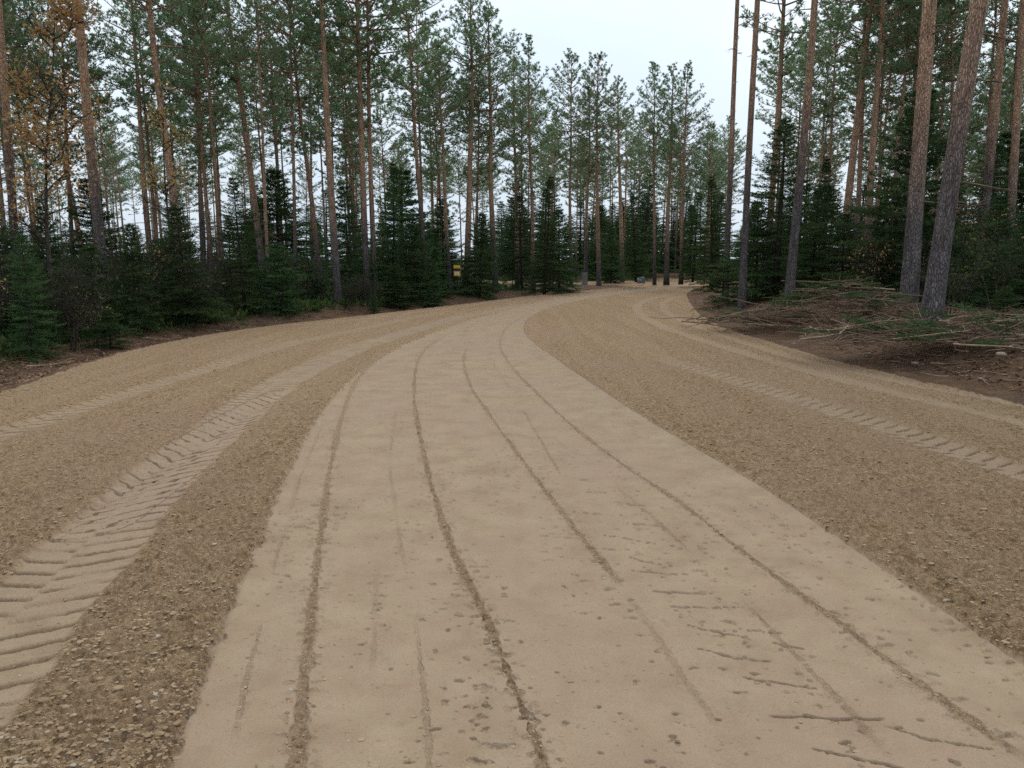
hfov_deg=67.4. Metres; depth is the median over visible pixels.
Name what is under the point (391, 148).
pine tree
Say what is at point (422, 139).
pine tree
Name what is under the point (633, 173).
pine tree
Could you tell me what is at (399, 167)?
pine tree
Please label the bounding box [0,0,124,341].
oak tree
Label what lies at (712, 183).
spruce tree
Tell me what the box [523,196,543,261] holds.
spruce tree
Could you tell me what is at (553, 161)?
pine tree
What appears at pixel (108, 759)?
dirt clods
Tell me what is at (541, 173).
pine tree
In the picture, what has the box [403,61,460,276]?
pine tree
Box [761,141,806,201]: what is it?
pine tree
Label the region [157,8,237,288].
pine tree
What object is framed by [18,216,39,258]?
spruce tree
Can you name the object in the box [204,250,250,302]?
shrub
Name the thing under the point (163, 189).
oak sapling
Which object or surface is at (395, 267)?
spruce tree
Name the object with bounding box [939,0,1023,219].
pine tree
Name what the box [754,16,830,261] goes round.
pine tree
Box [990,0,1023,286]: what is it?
pine tree
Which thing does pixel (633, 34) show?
sky
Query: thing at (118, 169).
pine tree
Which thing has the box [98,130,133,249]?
pine tree
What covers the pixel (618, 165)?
pine tree
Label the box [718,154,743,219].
pine tree
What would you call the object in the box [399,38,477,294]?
pine tree
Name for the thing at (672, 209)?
spruce tree
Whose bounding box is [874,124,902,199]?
pine tree
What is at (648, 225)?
spruce tree
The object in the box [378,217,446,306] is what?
spruce tree
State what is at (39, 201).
spruce tree
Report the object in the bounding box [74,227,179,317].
shrub
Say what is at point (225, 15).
pine tree
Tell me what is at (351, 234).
spruce tree
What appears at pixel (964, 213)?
spruce tree
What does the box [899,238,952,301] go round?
shrub
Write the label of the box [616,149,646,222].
pine tree
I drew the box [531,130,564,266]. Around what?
pine tree
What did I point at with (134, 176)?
pine tree
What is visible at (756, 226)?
spruce tree
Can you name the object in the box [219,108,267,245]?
pine tree
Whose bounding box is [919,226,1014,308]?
spruce tree
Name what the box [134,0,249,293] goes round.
pine tree
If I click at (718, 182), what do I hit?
pine tree
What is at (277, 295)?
spruce tree
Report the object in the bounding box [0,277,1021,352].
undergrowth
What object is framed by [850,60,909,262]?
pine tree
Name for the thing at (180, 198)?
spruce tree
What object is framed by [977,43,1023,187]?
pine tree
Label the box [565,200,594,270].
spruce tree
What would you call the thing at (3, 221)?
pine tree
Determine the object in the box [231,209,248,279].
spruce tree
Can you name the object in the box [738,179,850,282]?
spruce tree
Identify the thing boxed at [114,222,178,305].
shrub
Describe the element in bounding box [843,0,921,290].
pine tree
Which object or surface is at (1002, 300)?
spruce tree
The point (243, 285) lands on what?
spruce tree
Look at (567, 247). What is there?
spruce tree
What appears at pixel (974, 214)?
birch sapling
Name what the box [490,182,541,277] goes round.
spruce tree
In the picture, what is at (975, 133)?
pine tree
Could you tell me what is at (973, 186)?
pine tree
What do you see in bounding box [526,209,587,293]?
spruce tree
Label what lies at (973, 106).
pine tree
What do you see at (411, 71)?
pine tree
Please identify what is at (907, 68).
pine tree
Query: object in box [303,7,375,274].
pine tree
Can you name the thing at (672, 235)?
spruce tree
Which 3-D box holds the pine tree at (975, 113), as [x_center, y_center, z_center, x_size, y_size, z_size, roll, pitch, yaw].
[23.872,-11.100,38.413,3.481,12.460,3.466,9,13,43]
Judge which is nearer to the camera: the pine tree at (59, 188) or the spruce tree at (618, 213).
the pine tree at (59, 188)
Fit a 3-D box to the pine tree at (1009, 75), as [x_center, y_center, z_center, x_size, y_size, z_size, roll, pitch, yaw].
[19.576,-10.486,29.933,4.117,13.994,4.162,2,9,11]
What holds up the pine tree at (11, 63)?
on the forest floor
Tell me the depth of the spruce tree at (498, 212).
80.64 m
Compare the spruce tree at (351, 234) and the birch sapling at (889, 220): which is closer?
the birch sapling at (889, 220)
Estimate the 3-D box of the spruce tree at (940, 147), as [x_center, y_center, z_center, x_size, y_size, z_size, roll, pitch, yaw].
[11.608,-5.242,22.453,4.886,6.673,4.872,-5,10,-31]
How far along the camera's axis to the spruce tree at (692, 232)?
74.60 m
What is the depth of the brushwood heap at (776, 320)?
17.73 m
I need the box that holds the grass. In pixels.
[0,288,534,367]
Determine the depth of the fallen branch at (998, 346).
10.36 m
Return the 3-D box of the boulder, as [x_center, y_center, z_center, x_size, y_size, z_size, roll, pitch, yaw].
[8.972,-7.204,53.481,0.597,0.586,0.618,-4,10,-25]
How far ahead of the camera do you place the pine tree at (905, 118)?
45.58 m
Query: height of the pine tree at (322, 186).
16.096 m
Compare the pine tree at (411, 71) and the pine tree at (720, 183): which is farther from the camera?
the pine tree at (720, 183)
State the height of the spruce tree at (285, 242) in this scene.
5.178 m
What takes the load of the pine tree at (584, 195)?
on the forest floor
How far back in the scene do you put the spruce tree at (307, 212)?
81.36 m
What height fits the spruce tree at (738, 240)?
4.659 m
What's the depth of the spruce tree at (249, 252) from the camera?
42.03 m
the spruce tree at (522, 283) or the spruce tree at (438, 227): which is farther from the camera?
the spruce tree at (438, 227)
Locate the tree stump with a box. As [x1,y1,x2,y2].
[582,273,587,284]
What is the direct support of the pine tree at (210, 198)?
on the forest floor
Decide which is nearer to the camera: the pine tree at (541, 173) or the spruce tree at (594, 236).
the spruce tree at (594, 236)
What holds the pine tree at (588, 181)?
on the forest floor
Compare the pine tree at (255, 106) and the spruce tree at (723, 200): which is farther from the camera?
the spruce tree at (723, 200)
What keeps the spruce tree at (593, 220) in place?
on the forest floor
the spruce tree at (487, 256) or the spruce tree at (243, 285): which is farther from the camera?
the spruce tree at (487, 256)
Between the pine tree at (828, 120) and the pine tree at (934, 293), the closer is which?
the pine tree at (934, 293)
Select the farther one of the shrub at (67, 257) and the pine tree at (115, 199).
the pine tree at (115, 199)
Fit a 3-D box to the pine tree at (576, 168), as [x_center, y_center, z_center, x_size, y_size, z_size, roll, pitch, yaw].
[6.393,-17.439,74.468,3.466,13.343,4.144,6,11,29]
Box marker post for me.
[454,265,459,295]
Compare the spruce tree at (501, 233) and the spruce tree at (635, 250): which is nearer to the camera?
the spruce tree at (635, 250)
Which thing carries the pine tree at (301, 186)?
on the forest floor
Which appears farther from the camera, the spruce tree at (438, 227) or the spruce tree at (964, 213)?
the spruce tree at (438, 227)
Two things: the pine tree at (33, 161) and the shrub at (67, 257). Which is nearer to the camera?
the shrub at (67, 257)
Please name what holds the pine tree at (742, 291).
on the forest floor
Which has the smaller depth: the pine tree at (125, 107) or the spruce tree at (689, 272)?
the pine tree at (125, 107)
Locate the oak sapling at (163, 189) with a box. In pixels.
[135,78,197,309]
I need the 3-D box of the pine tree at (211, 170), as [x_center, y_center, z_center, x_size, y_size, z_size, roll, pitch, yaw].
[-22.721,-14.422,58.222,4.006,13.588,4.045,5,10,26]
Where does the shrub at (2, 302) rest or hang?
on the forest floor
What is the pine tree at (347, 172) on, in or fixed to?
on the forest floor
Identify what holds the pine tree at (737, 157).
on the forest floor
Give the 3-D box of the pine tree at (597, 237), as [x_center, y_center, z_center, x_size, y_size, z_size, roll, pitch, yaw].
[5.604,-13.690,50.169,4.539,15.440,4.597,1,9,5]
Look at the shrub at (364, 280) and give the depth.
26.93 m
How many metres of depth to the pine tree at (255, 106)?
38.90 m
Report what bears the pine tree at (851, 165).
on the forest floor
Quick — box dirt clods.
[0,351,1023,767]
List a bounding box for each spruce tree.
[0,210,62,336]
[0,230,66,362]
[5,243,47,303]
[9,203,89,337]
[12,260,66,348]
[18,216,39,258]
[25,194,60,262]
[47,243,133,331]
[50,216,65,258]
[51,177,134,290]
[56,221,70,258]
[82,308,138,349]
[98,223,168,335]
[106,223,121,251]
[118,237,207,309]
[128,225,146,264]
[143,204,234,327]
[147,240,173,298]
[150,185,199,262]
[192,209,226,278]
[206,240,217,267]
[208,177,278,316]
[212,214,244,282]
[222,258,239,303]
[229,168,331,293]
[229,200,290,266]
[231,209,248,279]
[239,225,264,287]
[246,243,307,317]
[249,254,300,302]
[266,256,297,309]
[283,212,315,263]
[290,255,330,300]
[297,205,323,269]
[304,189,352,277]
[307,220,331,281]
[312,182,392,300]
[339,205,369,270]
[342,166,455,294]
[366,287,384,313]
[369,161,417,296]
[369,213,395,261]
[370,242,423,293]
[374,262,418,308]
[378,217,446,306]
[405,219,452,279]
[416,196,475,290]
[417,248,461,297]
[417,260,449,307]
[430,212,452,268]
[439,206,463,268]
[452,212,503,299]
[470,216,498,274]
[470,243,490,284]
[488,201,512,273]
[489,200,535,276]
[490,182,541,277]
[496,223,510,270]
[497,192,548,291]
[521,174,570,295]
[523,189,576,278]
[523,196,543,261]
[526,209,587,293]
[560,214,577,260]
[561,223,578,268]
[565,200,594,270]
[577,206,619,271]
[578,215,594,264]
[579,205,618,274]
[580,229,609,281]
[581,201,606,258]
[590,224,632,283]
[592,203,630,267]
[607,205,637,262]
[612,174,678,277]
[612,192,654,281]
[613,199,630,235]
[626,193,664,268]
[626,203,659,269]
[626,221,640,269]
[641,202,660,260]
[649,224,672,271]
[656,203,686,261]
[659,192,704,261]
[662,222,686,272]
[669,204,704,269]
[670,192,716,283]
[670,205,714,272]
[671,218,696,267]
[688,175,731,291]
[694,256,738,306]
[695,202,735,270]
[697,188,740,268]
[700,193,740,261]
[701,117,841,302]
[713,200,786,303]
[731,228,741,263]
[734,213,760,270]
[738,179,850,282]
[738,201,765,269]
[772,184,862,283]
[773,214,802,286]
[795,183,836,295]
[798,157,850,280]
[802,213,868,297]
[817,87,1001,299]
[832,195,855,254]
[842,184,880,273]
[843,199,901,291]
[853,190,906,263]
[856,288,882,317]
[886,213,955,300]
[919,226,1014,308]
[922,176,936,267]
[923,128,1023,275]
[950,195,1023,304]
[953,135,1022,281]
[955,190,977,233]
[956,169,1023,284]
[984,215,1023,309]
[988,285,1023,319]
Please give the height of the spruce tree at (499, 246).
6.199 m
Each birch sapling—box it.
[872,181,906,293]
[929,192,1008,294]
[968,206,1023,276]
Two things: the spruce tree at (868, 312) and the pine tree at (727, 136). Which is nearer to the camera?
the spruce tree at (868, 312)
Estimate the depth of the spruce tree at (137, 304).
18.08 m
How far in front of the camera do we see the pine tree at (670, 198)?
92.65 m
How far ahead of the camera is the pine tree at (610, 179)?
62.65 m
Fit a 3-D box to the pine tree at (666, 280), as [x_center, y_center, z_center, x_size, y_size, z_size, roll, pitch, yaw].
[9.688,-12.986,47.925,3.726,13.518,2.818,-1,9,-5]
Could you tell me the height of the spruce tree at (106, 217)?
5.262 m
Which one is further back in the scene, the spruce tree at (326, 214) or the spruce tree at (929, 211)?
the spruce tree at (326, 214)
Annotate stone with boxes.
[995,352,1006,356]
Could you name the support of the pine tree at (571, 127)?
on the forest floor
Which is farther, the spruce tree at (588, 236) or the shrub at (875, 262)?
the spruce tree at (588, 236)
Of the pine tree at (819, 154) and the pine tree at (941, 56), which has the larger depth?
the pine tree at (819, 154)
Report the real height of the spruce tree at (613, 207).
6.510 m
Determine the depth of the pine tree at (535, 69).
39.29 m
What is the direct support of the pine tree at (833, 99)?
on the forest floor
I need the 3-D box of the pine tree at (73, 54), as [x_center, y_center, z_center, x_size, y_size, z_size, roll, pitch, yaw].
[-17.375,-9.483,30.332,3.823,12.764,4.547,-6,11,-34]
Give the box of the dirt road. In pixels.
[0,281,1023,767]
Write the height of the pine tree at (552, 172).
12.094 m
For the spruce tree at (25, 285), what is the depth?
13.96 m
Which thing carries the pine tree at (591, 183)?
on the forest floor
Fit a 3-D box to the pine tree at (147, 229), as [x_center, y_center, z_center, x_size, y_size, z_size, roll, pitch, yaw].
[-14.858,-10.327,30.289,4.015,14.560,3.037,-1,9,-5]
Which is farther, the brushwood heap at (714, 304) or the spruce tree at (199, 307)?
the brushwood heap at (714, 304)
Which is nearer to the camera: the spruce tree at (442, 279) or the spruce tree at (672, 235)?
the spruce tree at (442, 279)
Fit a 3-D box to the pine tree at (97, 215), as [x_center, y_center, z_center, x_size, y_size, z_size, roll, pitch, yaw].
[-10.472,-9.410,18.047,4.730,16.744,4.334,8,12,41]
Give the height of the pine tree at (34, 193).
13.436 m
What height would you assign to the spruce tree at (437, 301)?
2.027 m
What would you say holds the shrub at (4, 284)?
on the forest floor
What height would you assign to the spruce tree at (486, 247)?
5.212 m
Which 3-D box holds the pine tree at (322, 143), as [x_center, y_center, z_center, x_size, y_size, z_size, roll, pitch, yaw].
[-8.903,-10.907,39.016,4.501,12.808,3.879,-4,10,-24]
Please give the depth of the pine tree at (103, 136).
44.47 m
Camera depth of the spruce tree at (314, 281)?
27.99 m
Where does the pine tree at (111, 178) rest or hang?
on the forest floor
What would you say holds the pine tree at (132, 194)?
on the forest floor
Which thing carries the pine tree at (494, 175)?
on the forest floor
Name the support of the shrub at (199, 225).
on the forest floor
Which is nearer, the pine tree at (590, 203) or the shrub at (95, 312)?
the shrub at (95, 312)
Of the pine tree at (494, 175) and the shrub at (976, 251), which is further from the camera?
the pine tree at (494, 175)
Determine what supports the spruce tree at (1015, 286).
on the forest floor
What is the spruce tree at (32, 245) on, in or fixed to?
on the forest floor
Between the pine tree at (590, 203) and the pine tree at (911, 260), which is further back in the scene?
the pine tree at (590, 203)
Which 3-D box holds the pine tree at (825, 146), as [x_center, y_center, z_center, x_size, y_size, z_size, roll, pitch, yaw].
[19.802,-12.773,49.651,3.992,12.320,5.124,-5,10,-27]
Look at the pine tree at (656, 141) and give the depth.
65.20 m
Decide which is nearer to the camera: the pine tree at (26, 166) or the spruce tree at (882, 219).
the spruce tree at (882, 219)
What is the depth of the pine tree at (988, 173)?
21.78 m
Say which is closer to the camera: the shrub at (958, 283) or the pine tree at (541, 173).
the shrub at (958, 283)
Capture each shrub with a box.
[0,201,30,338]
[0,269,13,314]
[27,247,88,287]
[27,254,122,351]
[56,275,113,332]
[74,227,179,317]
[76,247,151,302]
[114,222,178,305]
[115,262,179,311]
[151,207,216,306]
[156,225,198,281]
[171,260,203,305]
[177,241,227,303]
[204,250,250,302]
[204,261,243,301]
[284,253,323,298]
[308,274,330,299]
[332,270,366,310]
[345,270,388,309]
[845,236,898,289]
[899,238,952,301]
[909,253,991,313]
[952,222,1023,309]
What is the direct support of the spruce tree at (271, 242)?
on the forest floor
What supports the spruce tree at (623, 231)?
on the forest floor
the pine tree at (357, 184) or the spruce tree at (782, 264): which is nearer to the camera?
the spruce tree at (782, 264)
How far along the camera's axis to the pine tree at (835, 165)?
66.28 m
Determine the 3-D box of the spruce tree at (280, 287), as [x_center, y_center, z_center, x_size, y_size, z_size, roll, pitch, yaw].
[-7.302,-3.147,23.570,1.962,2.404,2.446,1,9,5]
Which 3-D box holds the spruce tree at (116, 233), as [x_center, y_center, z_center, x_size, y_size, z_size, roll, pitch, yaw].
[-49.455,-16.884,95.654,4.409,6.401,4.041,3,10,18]
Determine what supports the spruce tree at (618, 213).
on the forest floor
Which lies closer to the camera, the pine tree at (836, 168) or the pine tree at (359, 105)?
the pine tree at (359, 105)
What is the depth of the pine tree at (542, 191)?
84.67 m
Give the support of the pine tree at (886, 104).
on the forest floor
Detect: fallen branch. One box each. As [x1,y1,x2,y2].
[27,357,74,366]
[758,323,827,327]
[893,324,986,339]
[930,360,986,364]
[953,343,1023,348]
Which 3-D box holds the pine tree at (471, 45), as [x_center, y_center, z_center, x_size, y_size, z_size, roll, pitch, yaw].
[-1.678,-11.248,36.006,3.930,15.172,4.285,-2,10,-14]
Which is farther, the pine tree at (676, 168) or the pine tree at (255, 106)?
the pine tree at (676, 168)
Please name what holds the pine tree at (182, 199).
on the forest floor
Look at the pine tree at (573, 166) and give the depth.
79.64 m
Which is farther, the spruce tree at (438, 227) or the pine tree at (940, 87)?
the spruce tree at (438, 227)
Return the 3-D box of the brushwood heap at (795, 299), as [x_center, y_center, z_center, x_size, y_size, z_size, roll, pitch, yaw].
[7.169,-1.683,16.555,6.104,1.454,4.043,0,9,0]
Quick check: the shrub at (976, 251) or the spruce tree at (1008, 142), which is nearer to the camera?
the shrub at (976, 251)
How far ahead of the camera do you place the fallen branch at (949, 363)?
10.59 m
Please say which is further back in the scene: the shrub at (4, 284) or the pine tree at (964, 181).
the pine tree at (964, 181)
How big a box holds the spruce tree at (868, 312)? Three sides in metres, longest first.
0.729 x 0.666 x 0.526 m
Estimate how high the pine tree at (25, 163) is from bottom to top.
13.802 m
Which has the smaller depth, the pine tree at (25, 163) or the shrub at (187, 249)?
the shrub at (187, 249)
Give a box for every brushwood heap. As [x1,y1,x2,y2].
[653,303,829,332]
[692,295,737,310]
[701,274,965,330]
[773,296,1023,355]
[799,300,1023,356]
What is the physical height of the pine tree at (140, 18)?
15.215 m
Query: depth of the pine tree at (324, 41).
27.23 m
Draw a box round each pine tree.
[0,0,39,328]
[0,0,44,208]
[0,0,50,296]
[0,0,52,214]
[0,0,70,193]
[0,5,60,248]
[1,1,53,235]
[1,51,58,262]
[1,163,31,209]
[2,126,48,198]
[7,0,89,261]
[11,0,123,263]
[11,0,147,192]
[16,158,56,250]
[22,161,65,240]
[32,115,76,257]
[42,0,113,313]
[69,63,135,279]
[72,0,191,256]
[72,108,127,216]
[82,0,187,267]
[82,140,130,251]
[96,119,138,244]
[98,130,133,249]
[100,166,130,251]
[112,0,218,304]
[116,0,266,292]
[117,167,141,245]
[122,118,179,237]
[123,100,174,247]
[126,104,180,226]
[129,37,194,240]
[129,153,166,238]
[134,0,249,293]
[144,0,253,297]
[152,37,264,276]
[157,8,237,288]
[159,160,192,218]
[166,152,196,260]
[167,0,252,270]
[169,108,208,266]
[171,0,274,287]
[175,151,211,249]
[184,102,238,243]
[191,157,225,260]
[192,0,310,301]
[207,62,271,258]
[212,25,293,249]
[213,0,362,296]
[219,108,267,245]
[221,155,257,244]
[228,131,279,209]
[232,31,310,249]
[233,0,336,294]
[242,28,304,260]
[246,73,300,265]
[256,164,292,231]
[269,0,461,296]
[273,0,415,299]
[278,41,347,275]
[287,29,352,279]
[287,41,375,220]
[290,0,362,302]
[290,151,321,236]
[296,0,398,288]
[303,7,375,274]
[309,12,389,251]
[322,82,390,270]
[324,132,374,214]
[334,152,381,220]
[358,88,418,262]
[365,146,389,261]
[372,0,460,292]
[372,0,467,287]
[374,24,481,227]
[377,132,423,223]
[378,150,414,217]
[381,138,415,227]
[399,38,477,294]
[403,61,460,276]
[413,128,465,226]
[414,143,448,227]
[423,144,455,250]
[428,0,556,293]
[434,0,521,288]
[434,130,482,277]
[436,65,499,244]
[448,43,521,281]
[449,126,501,235]
[465,164,488,248]
[466,162,495,213]
[472,134,511,275]
[475,157,503,204]
[476,45,549,287]
[495,82,547,268]
[498,154,529,209]
[502,33,563,291]
[510,141,546,276]
[529,152,559,200]
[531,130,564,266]
[532,116,572,270]
[533,169,561,221]
[534,47,620,283]
[537,113,578,276]
[538,148,565,252]
[549,134,595,277]
[560,80,617,282]
[565,51,631,285]
[565,148,595,231]
[566,135,600,237]
[567,144,594,197]
[574,139,605,205]
[580,136,614,271]
[585,145,614,219]
[589,151,617,217]
[591,115,629,264]
[594,74,648,282]
[602,147,624,216]
[604,109,649,274]
[613,113,662,229]
[616,61,681,284]
[616,134,651,228]
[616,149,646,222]
[621,136,661,200]
[633,122,674,266]
[641,62,701,284]
[644,112,716,272]
[646,59,717,284]
[650,121,686,264]
[652,139,686,258]
[656,167,692,224]
[666,143,694,268]
[671,176,694,209]
[677,120,728,269]
[684,130,727,272]
[684,173,712,255]
[685,153,708,213]
[694,149,736,206]
[698,124,725,217]
[699,156,727,209]
[711,115,745,223]
[712,129,756,216]
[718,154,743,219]
[719,0,753,296]
[731,0,768,308]
[740,0,844,282]
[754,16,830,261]
[758,24,841,184]
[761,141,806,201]
[766,32,847,226]
[775,0,821,302]
[786,88,868,185]
[788,0,855,187]
[790,0,863,253]
[790,136,819,202]
[805,143,843,212]
[811,136,845,189]
[816,0,918,272]
[817,128,857,232]
[822,3,939,272]
[823,57,893,200]
[825,0,911,284]
[841,128,884,217]
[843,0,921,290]
[846,105,892,233]
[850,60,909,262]
[853,1,947,265]
[857,0,995,278]
[862,0,968,312]
[872,0,1015,263]
[873,0,949,283]
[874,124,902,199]
[876,2,984,134]
[876,105,906,179]
[879,49,948,224]
[887,11,980,125]
[898,39,1001,176]
[908,0,993,251]
[919,0,1023,321]
[928,151,943,198]
[935,69,1006,246]
[935,99,984,196]
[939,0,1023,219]
[940,132,983,217]
[945,54,1023,180]
[959,0,1023,274]
[961,0,1017,292]
[963,149,977,221]
[964,158,997,222]
[966,34,1023,196]
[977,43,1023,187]
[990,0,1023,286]
[1000,65,1023,220]
[1000,75,1023,247]
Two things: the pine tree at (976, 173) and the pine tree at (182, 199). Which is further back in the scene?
the pine tree at (182, 199)
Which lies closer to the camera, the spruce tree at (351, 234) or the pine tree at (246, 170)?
the spruce tree at (351, 234)
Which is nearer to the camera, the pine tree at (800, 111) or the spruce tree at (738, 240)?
the pine tree at (800, 111)
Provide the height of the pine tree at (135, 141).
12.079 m
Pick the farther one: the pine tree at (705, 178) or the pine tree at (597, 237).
the pine tree at (705, 178)
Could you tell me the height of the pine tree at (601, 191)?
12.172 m
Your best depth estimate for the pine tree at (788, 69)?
27.80 m
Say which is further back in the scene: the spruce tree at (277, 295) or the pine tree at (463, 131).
the pine tree at (463, 131)
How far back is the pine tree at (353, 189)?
42.92 m
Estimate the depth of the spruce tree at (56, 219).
86.75 m
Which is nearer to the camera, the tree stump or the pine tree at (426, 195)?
the tree stump
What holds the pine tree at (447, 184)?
on the forest floor
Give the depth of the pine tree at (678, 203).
64.38 m
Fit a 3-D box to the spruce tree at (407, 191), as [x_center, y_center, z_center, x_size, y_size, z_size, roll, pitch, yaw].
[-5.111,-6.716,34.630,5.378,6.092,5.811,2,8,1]
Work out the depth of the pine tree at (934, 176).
68.47 m
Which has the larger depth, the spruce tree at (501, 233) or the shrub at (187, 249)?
the spruce tree at (501, 233)
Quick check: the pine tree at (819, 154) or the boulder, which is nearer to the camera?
the boulder
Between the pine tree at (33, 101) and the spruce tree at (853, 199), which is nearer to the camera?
the pine tree at (33, 101)
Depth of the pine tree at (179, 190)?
89.24 m
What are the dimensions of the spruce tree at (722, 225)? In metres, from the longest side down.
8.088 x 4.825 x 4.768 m
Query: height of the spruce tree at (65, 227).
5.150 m
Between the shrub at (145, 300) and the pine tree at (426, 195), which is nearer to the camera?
the shrub at (145, 300)
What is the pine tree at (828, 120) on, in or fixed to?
on the forest floor
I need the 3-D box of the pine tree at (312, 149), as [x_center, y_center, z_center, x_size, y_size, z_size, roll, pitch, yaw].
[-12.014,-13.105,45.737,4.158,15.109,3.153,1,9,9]
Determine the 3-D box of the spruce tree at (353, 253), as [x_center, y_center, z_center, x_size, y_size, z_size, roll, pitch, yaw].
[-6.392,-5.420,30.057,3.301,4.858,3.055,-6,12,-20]
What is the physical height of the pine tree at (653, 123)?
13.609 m
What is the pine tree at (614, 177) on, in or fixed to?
on the forest floor
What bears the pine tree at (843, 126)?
on the forest floor
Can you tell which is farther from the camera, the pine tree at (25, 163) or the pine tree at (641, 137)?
the pine tree at (641, 137)
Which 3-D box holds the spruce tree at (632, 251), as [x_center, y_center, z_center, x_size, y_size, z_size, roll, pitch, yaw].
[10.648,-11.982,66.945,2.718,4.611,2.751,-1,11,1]
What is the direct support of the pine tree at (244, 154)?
on the forest floor
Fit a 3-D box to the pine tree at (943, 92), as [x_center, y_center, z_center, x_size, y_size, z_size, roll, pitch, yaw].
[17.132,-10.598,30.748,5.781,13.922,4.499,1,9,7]
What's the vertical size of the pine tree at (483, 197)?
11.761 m
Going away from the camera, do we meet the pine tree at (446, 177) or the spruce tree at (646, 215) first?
the spruce tree at (646, 215)
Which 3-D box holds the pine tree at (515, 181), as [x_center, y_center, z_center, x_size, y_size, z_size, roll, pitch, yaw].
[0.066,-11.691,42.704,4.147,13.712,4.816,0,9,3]
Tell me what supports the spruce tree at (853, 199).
on the forest floor
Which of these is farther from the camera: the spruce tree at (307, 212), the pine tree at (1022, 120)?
the spruce tree at (307, 212)
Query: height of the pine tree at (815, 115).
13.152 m
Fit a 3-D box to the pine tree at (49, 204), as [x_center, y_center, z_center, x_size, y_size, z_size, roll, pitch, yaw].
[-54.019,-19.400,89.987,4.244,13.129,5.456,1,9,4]
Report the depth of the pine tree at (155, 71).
23.51 m
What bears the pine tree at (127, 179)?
on the forest floor
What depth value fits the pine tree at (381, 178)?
76.48 m
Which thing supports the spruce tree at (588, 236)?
on the forest floor
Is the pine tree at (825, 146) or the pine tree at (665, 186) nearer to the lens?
the pine tree at (825, 146)
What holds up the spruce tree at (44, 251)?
on the forest floor
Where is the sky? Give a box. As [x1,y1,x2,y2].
[0,0,1023,259]
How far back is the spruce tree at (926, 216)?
21.24 m
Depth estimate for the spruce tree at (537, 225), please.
63.18 m
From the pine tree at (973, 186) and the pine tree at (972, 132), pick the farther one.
the pine tree at (973, 186)
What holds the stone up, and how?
on the forest floor
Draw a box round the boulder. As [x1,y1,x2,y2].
[637,276,645,282]
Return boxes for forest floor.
[0,260,1023,405]
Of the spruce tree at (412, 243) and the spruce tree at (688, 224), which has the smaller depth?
the spruce tree at (412, 243)
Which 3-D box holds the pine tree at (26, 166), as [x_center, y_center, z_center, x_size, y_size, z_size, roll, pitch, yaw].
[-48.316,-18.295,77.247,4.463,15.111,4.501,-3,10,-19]
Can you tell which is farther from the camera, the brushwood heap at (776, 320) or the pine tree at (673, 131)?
the pine tree at (673, 131)
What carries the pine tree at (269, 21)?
on the forest floor
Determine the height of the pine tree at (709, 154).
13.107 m
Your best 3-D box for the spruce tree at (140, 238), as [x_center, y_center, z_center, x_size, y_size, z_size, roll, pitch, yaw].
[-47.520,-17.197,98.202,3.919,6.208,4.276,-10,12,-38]
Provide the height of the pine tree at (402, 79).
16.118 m
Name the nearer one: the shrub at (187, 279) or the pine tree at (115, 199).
the shrub at (187, 279)
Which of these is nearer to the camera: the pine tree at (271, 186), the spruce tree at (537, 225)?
the spruce tree at (537, 225)
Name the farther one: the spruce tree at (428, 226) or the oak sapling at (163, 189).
the spruce tree at (428, 226)
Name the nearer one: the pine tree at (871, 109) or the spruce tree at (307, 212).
the pine tree at (871, 109)
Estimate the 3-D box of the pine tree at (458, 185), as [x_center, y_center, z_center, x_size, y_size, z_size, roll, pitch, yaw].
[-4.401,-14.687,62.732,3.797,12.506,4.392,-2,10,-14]
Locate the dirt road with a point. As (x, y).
(458, 397)
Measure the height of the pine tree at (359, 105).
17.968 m
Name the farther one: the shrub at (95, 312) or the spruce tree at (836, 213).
the spruce tree at (836, 213)
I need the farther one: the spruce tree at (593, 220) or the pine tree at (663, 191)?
the spruce tree at (593, 220)
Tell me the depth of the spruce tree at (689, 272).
46.39 m
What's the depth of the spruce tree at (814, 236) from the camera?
24.70 m
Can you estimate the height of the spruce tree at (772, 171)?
5.918 m
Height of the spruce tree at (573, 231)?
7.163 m
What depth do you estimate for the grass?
16.66 m
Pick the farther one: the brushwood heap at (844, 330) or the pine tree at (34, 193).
the pine tree at (34, 193)
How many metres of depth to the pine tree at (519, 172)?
46.03 m
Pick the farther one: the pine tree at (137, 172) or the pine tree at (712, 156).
the pine tree at (712, 156)
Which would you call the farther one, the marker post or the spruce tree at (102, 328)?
the marker post
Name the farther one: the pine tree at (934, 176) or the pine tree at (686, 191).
the pine tree at (686, 191)
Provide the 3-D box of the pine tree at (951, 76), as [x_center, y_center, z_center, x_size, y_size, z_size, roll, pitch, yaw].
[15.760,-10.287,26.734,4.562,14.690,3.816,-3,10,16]
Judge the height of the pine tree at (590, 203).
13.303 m
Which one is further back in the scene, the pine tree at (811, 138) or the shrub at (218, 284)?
the pine tree at (811, 138)
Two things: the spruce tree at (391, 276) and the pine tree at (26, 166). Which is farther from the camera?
the pine tree at (26, 166)
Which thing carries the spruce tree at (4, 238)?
on the forest floor
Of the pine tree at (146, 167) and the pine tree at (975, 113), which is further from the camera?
the pine tree at (146, 167)
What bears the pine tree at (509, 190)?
on the forest floor
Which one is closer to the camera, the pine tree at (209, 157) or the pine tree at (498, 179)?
the pine tree at (209, 157)
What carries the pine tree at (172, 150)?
on the forest floor

